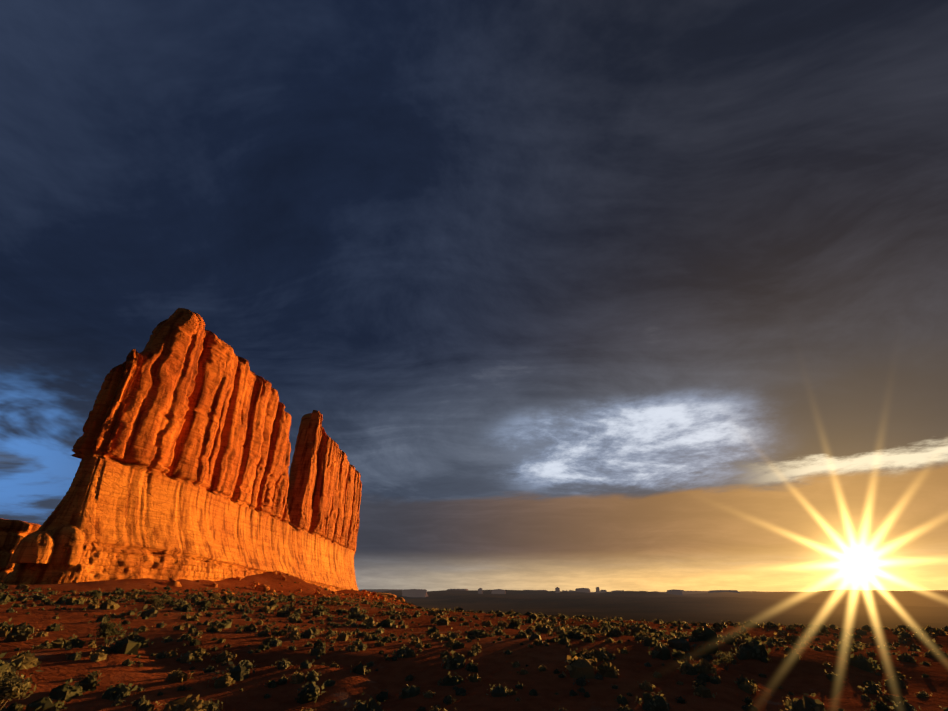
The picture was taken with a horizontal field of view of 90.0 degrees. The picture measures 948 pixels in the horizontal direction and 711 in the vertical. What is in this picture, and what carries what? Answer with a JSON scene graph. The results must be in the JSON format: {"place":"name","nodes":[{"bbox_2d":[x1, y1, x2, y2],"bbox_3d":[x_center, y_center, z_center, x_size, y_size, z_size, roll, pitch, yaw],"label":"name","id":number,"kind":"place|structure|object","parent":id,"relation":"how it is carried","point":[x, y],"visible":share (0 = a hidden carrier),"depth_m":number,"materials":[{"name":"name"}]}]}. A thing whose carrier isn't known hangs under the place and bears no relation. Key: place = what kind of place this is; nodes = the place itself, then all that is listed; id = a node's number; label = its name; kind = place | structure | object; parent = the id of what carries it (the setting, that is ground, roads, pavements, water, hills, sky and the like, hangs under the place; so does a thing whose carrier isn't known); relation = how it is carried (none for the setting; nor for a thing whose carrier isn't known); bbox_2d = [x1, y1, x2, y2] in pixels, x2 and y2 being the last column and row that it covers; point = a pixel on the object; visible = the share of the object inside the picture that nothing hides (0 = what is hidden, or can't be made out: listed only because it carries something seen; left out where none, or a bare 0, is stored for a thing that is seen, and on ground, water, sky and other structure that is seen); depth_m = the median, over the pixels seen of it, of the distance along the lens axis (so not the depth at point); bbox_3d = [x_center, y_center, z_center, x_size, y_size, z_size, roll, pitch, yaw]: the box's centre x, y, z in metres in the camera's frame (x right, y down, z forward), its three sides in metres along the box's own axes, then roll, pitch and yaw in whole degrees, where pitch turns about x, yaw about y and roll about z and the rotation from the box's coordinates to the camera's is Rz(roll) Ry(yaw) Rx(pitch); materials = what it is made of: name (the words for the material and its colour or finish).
{"place":"outdoors","nodes":[
{"label":"outdoors","id":0,"kind":"place"},
{"bbox_2d":[0,571,947,710],"bbox_3d":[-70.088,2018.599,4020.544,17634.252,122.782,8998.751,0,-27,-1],"label":"ground","id":1,"kind":"structure","parent":0,"point":[856,609],"depth_m":26.01,"materials":[{"name":"soil"}]},
{"bbox_2d":[0,518,41,581],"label":"rock outcrop","id":2,"kind":"object","parent":1,"relation":"on","point":[13,533],"visible":0.21,"depth_m":206.13,"materials":[{"name":"stone"}]},
{"bbox_2d":[3,308,361,590],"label":"rock fin","id":3,"kind":"object","parent":1,"relation":"on","point":[181,449],"visible":0.85,"depth_m":132.55,"materials":[{"name":"orange stone"}]},
{"bbox_2d":[9,525,96,564],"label":"pedestal knobs","id":4,"kind":"object","parent":3,"relation":"on","point":[61,544],"visible":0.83,"depth_m":91.12,"materials":[{"name":"stone"}]},
{"bbox_2d":[148,571,399,600],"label":"talus boulders","id":5,"kind":"object","parent":1,"relation":"on","point":[258,587],"visible":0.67,"depth_m":138.95,"materials":[{"name":"stone"}]},
{"bbox_2d":[377,592,404,601],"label":"rock ledge","id":6,"kind":"object","parent":1,"relation":"on","point":[392,595],"visible":0.06,"depth_m":799.65,"materials":[{"name":"stone"}]},
{"bbox_2d":[0,582,947,710],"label":"desert shrubs","id":7,"kind":"object","parent":1,"relation":"on","point":[580,668],"visible":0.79,"depth_m":27.45,"materials":[{"name":"green plant"}]},
{"bbox_2d":[359,587,739,596],"bbox_3d":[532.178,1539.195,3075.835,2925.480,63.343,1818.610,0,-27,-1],"label":"distant mesas","id":8,"kind":"structure","parent":1,"relation":"on","point":[414,592],"depth_m":2858.50,"materials":[{"name":"brown stone"}]},
{"bbox_2d":[0,0,947,591],"label":"sky","id":9,"kind":"structure","parent":0,"point":[608,295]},
{"bbox_2d":[562,590,683,591],"bbox_3d":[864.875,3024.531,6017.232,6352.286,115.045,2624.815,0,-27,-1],"label":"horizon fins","id":10,"kind":"object","parent":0,"point":[600,590],"visible":0.02,"depth_m":6861.24,"materials":[{"name":"brown stone"}]}
]}

